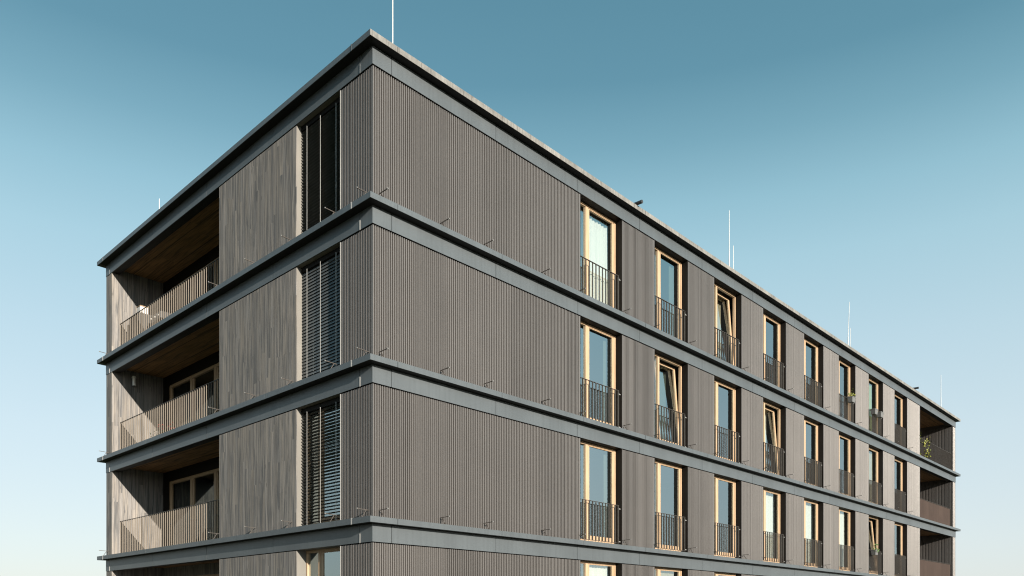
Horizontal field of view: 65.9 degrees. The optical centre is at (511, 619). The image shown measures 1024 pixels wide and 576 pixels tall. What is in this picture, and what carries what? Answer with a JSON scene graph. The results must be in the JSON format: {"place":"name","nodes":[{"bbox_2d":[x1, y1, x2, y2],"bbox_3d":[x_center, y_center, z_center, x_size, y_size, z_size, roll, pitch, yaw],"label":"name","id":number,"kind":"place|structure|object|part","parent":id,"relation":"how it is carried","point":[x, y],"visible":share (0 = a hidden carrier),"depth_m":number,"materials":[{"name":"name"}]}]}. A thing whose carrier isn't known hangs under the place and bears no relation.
{"place":"outdoors","nodes":[
{"label":"outdoors","id":0,"kind":"place"},
{"bbox_2d":[131,312,151,338],"bbox_3d":[-11.162,-8.513,23.816,0.660,1.200,0.456,0,0,43],"label":"chair","id":1,"kind":"object","parent":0,"point":[140,323],"visible":0.03,"depth_m":23.58,"materials":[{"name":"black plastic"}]},
{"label":"door","id":2,"kind":"part","parent":1,"relation":"part of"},
{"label":"door","id":3,"kind":"part","parent":1,"relation":"part of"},
{"bbox_2d":[136,305,147,313],"bbox_3d":[-11.120,-9.248,23.787,0.280,0.268,0.260,0,0,43],"label":"storage box","id":4,"kind":"object","parent":1,"relation":"on","point":[139,307],"visible":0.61,"depth_m":23.68,"materials":[{"name":"white plastic"}]},
{"bbox_2d":[150,422,174,436],"bbox_3d":[-9.828,-5.290,22.517,0.829,0.754,0.742,0,0,43],"label":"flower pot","id":5,"kind":"object","parent":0,"point":[162,429],"visible":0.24,"depth_m":22.40,"materials":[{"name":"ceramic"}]},
{"bbox_2d":[151,295,183,325],"bbox_3d":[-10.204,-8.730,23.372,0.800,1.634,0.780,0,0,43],"label":"lounge chair","id":6,"kind":"object","parent":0,"point":[168,309],"visible":0.35,"depth_m":23.28,"materials":[{"name":"grey metal"}]},
{"bbox_2d":[392,0,392,42],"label":"lightning rod","id":7,"kind":"object","parent":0,"point":[392,21],"visible":0.19,"depth_m":16.21,"materials":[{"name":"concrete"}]},
{"bbox_2d":[0,0,1023,575],"label":"sky","id":8,"kind":"structure","parent":0,"point":[868,155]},
{"label":"ground","id":9,"kind":"structure","parent":0,"visible":0},
{"bbox_2d":[97,29,960,575],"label":"apartment building","id":10,"kind":"structure","parent":9,"relation":"on","point":[425,321],"depth_m":18.86,"materials":[{"name":"wood"}]},
{"bbox_2d":[132,376,135,386],"bbox_3d":[-11.604,-7.303,24.266,0.131,0.295,0.129,0,0,43],"label":"wall lamp","id":11,"kind":"object","parent":10,"relation":"attached to","point":[134,381],"visible":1,"depth_m":24.23,"materials":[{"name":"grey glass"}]},
{"bbox_2d":[170,476,190,544],"bbox_3d":[-10.142,-3.112,24.186,1.526,2.358,0.135,0,0,44],"label":"glazed door","id":12,"kind":"structure","parent":10,"relation":"in","point":[172,483],"depth_m":24.64,"materials":[{"name":"brown wood"}]},
{"bbox_2d":[170,376,190,429],"bbox_3d":[-10.123,-6.112,24.206,1.526,2.358,0.080,0,0,44],"label":"glazed door","id":13,"kind":"structure","parent":10,"relation":"in","point":[187,379],"depth_m":24.59,"materials":[{"name":"brown wood"}]},
{"bbox_2d":[170,276,190,299],"bbox_3d":[-10.123,-9.112,24.206,1.526,2.358,0.080,0,0,44],"label":"glazed door","id":14,"kind":"structure","parent":10,"relation":"in","point":[190,276],"depth_m":24.32,"materials":[{"name":"brown wood"}]},
{"bbox_2d":[191,469,214,541],"bbox_3d":[-9.032,-3.112,23.133,1.526,2.358,0.135,0,0,44],"label":"glazed door","id":15,"kind":"structure","parent":10,"relation":"in","point":[193,478],"depth_m":23.58,"materials":[{"name":"brown wood"}]},
{"bbox_2d":[191,365,214,421],"bbox_3d":[-9.032,-6.112,23.133,1.526,2.358,0.135,0,0,44],"label":"glazed door","id":16,"kind":"structure","parent":10,"relation":"in","point":[193,377],"depth_m":23.58,"materials":[{"name":"brown wood"}]},
{"bbox_2d":[191,260,214,301],"bbox_3d":[-9.013,-9.112,23.152,1.526,2.358,0.080,0,0,44],"label":"glazed door","id":17,"kind":"structure","parent":10,"relation":"in","point":[213,260],"depth_m":23.52,"materials":[{"name":"brown wood"}]},
{"bbox_2d":[215,468,218,537],"bbox_3d":[-7.903,-3.112,22.099,1.526,2.358,0.080,0,0,44],"label":"glazed door","id":18,"kind":"structure","parent":10,"relation":"in","point":[216,470],"depth_m":22.54,"materials":[{"name":"brown wood"}]},
{"bbox_2d":[215,363,218,411],"bbox_3d":[-7.903,-6.112,22.099,1.526,2.358,0.080,0,0,44],"label":"glazed door","id":19,"kind":"structure","parent":10,"relation":"in","point":[216,365],"depth_m":22.54,"materials":[{"name":"brown wood"}]},
{"bbox_2d":[297,242,339,380],"bbox_3d":[-3.864,-6.193,16.289,1.628,2.556,0.328,0,0,44],"label":"window","id":20,"kind":"structure","parent":10,"relation":"in","point":[299,275],"depth_m":16.77,"materials":[{"name":"brown wood"}]},
{"bbox_2d":[297,91,339,235],"bbox_3d":[-3.864,-9.193,16.289,1.628,2.556,0.328,0,0,44],"label":"window","id":21,"kind":"structure","parent":10,"relation":"in","point":[299,139],"depth_m":16.76,"materials":[{"name":"brown wood"}]},
{"bbox_2d":[297,393,341,525],"bbox_3d":[-3.864,-3.193,16.289,1.628,2.556,0.328,0,0,44],"label":"window","id":22,"kind":"structure","parent":10,"relation":"in","point":[300,512],"depth_m":16.77,"materials":[{"name":"brown wood"}]},
{"bbox_2d":[297,545,346,575],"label":"window","id":23,"kind":"structure","parent":10,"relation":"in","point":[304,556],"depth_m":16.74,"materials":[{"name":"brown wood"}]},
{"bbox_2d":[580,560,621,575],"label":"window","id":24,"kind":"structure","parent":10,"relation":"in","point":[588,567],"depth_m":20.59,"materials":[{"name":"brown wood"}]},
{"bbox_2d":[580,438,621,544],"bbox_3d":[2.120,-3.193,20.221,0.459,2.556,1.753,0,0,44],"label":"window","id":25,"kind":"structure","parent":10,"relation":"in","point":[615,452],"depth_m":20.75,"materials":[{"name":"brown wood"}]},
{"bbox_2d":[580,316,621,427],"bbox_3d":[2.116,-6.193,20.225,0.470,2.556,1.753,0,0,44],"label":"window","id":26,"kind":"structure","parent":10,"relation":"in","point":[615,337],"depth_m":20.75,"materials":[{"name":"brown wood"}]},
{"bbox_2d":[580,194,621,310],"bbox_3d":[2.116,-9.193,20.225,0.470,2.556,1.753,0,0,44],"label":"window","id":27,"kind":"structure","parent":10,"relation":"in","point":[593,232],"depth_m":20.64,"materials":[{"name":"brown wood"}]},
{"bbox_2d":[651,566,687,575],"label":"window","id":28,"kind":"structure","parent":10,"relation":"in","point":[658,571],"depth_m":22.88,"materials":[{"name":"brown wood"}]},
{"bbox_2d":[654,457,687,551],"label":"window","id":29,"kind":"structure","parent":10,"relation":"in","point":[682,470],"depth_m":23.08,"materials":[{"name":"brown wood"}]},
{"bbox_2d":[654,349,687,447],"bbox_3d":[4.269,-6.193,22.698,0.751,2.556,1.753,0,0,44],"label":"window","id":30,"kind":"structure","parent":10,"relation":"in","point":[659,373],"depth_m":23.15,"materials":[{"name":"brown wood"}]},
{"bbox_2d":[654,240,687,342],"bbox_3d":[4.373,-9.193,22.598,0.463,2.556,1.753,0,0,44],"label":"window","id":31,"kind":"structure","parent":10,"relation":"in","point":[682,264],"depth_m":23.12,"materials":[{"name":"brown wood"}]},
{"bbox_2d":[709,571,740,575],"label":"window","id":32,"kind":"structure","parent":10,"relation":"in","point":[715,572],"depth_m":25.06,"materials":[{"name":"brown wood"}]},
{"bbox_2d":[713,473,740,558],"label":"window","id":33,"kind":"structure","parent":10,"relation":"in","point":[736,484],"depth_m":25.50,"materials":[{"name":"brown wood"}]},
{"bbox_2d":[713,375,740,463],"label":"window","id":34,"kind":"structure","parent":10,"relation":"in","point":[736,390],"depth_m":25.47,"materials":[{"name":"brown wood"}]},
{"bbox_2d":[714,277,740,368],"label":"window","id":35,"kind":"structure","parent":10,"relation":"in","point":[736,296],"depth_m":25.54,"materials":[{"name":"brown wood"}]},
{"bbox_2d":[729,231,733,268],"bbox_3d":[7.314,-12.296,26.471,0.420,2.767,0.334,0,0,-14],"label":"lightning rod","id":36,"kind":"object","parent":10,"relation":"on","point":[729,252],"visible":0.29,"depth_m":26.46,"materials":[{"name":"metal"}]},
{"bbox_2d":[762,486,785,563],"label":"window","id":37,"kind":"structure","parent":10,"relation":"in","point":[768,498],"depth_m":27.86,"materials":[{"name":"brown wood"}]},
{"bbox_2d":[763,397,785,476],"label":"window","id":38,"kind":"structure","parent":10,"relation":"in","point":[782,409],"depth_m":27.91,"materials":[{"name":"brown wood"}]},
{"bbox_2d":[763,308,785,389],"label":"window","id":39,"kind":"structure","parent":10,"relation":"in","point":[781,324],"depth_m":27.86,"materials":[{"name":"brown wood"}]},
{"bbox_2d":[803,497,822,567],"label":"window","id":40,"kind":"structure","parent":10,"relation":"in","point":[808,502],"depth_m":30.25,"materials":[{"name":"brown wood"}]},
{"bbox_2d":[803,415,822,487],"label":"window","id":41,"kind":"structure","parent":10,"relation":"in","point":[818,426],"depth_m":30.25,"materials":[{"name":"brown wood"}]},
{"bbox_2d":[804,334,822,407],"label":"window","id":42,"kind":"structure","parent":10,"relation":"in","point":[818,347],"depth_m":30.25,"materials":[{"name":"brown wood"}]},
{"bbox_2d":[838,506,854,571],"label":"window","id":43,"kind":"structure","parent":10,"relation":"in","point":[850,513],"depth_m":32.65,"materials":[{"name":"brown wood"}]},
{"bbox_2d":[839,431,854,497],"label":"window","id":44,"kind":"structure","parent":10,"relation":"in","point":[850,440],"depth_m":32.63,"materials":[{"name":"brown wood"}]},
{"bbox_2d":[839,355,854,422],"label":"window","id":45,"kind":"structure","parent":10,"relation":"in","point":[850,366],"depth_m":32.63,"materials":[{"name":"brown wood"}]},
{"bbox_2d":[848,302,850,346],"bbox_3d":[14.490,-12.317,34.093,0.336,2.808,0.397,0,0,8],"label":"lightning rod","id":46,"kind":"object","parent":10,"relation":"on","point":[850,328],"visible":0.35,"depth_m":34.18,"materials":[{"name":"metal"}]},
{"bbox_2d":[847,388,855,402],"bbox_3d":[13.743,-9.002,31.992,0.394,0.518,0.629,0,0,43],"label":"railing planter","id":47,"kind":"object","parent":10,"relation":"hanging from","point":[851,398],"visible":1,"depth_m":31.82,"materials":[{"name":"grey plastic"}]},
{"bbox_2d":[870,408,877,414],"bbox_3d":[15.440,-8.873,33.819,0.340,0.261,0.360,0,0,43],"label":"railing planter","id":48,"kind":"object","parent":10,"relation":"hanging from","point":[874,411],"visible":1,"depth_m":33.68,"materials":[{"name":"grey plastic"}]},
{"bbox_2d":[869,544,879,554],"bbox_3d":[15.474,-2.969,33.790,0.430,0.482,0.460,0,0,43],"label":"railing planter","id":49,"kind":"object","parent":10,"relation":"hanging from","point":[875,551],"visible":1,"depth_m":33.71,"materials":[{"name":"grey plastic"}]},
{"bbox_2d":[867,514,882,574],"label":"window","id":50,"kind":"structure","parent":10,"relation":"in","point":[879,522],"depth_m":35.02,"materials":[{"name":"brown wood"}]},
{"bbox_2d":[869,444,882,505],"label":"window","id":51,"kind":"structure","parent":10,"relation":"in","point":[878,452],"depth_m":35.01,"materials":[{"name":"brown wood"}]},
{"bbox_2d":[869,374,882,436],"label":"window","id":52,"kind":"structure","parent":10,"relation":"in","point":[878,384],"depth_m":35.01,"materials":[{"name":"brown wood"}]},
{"bbox_2d":[876,411,883,417],"bbox_3d":[15.918,-8.873,34.324,0.340,0.261,0.360,0,0,43],"label":"railing planter","id":53,"kind":"object","parent":10,"relation":"hanging from","point":[880,414],"visible":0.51,"depth_m":34.19,"materials":[{"name":"grey plastic"}]},
{"bbox_2d":[894,521,906,575],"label":"window","id":54,"kind":"structure","parent":10,"relation":"in","point":[903,527],"depth_m":37.40,"materials":[{"name":"brown wood"}]},
{"bbox_2d":[895,456,906,512],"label":"window","id":55,"kind":"structure","parent":10,"relation":"in","point":[903,465],"depth_m":37.40,"materials":[{"name":"brown wood"}]},
{"bbox_2d":[895,390,906,447],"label":"window","id":56,"kind":"structure","parent":10,"relation":"in","point":[903,400],"depth_m":37.40,"materials":[{"name":"brown wood"}]},
{"bbox_2d":[920,432,930,456],"bbox_3d":[20.444,-8.581,39.478,0.609,1.335,2.042,0,0,43],"label":"climbing plant","id":57,"kind":"object","parent":10,"relation":"on","point":[926,455],"visible":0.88,"depth_m":39.45,"materials":[{"name":"green plant"}]}
]}

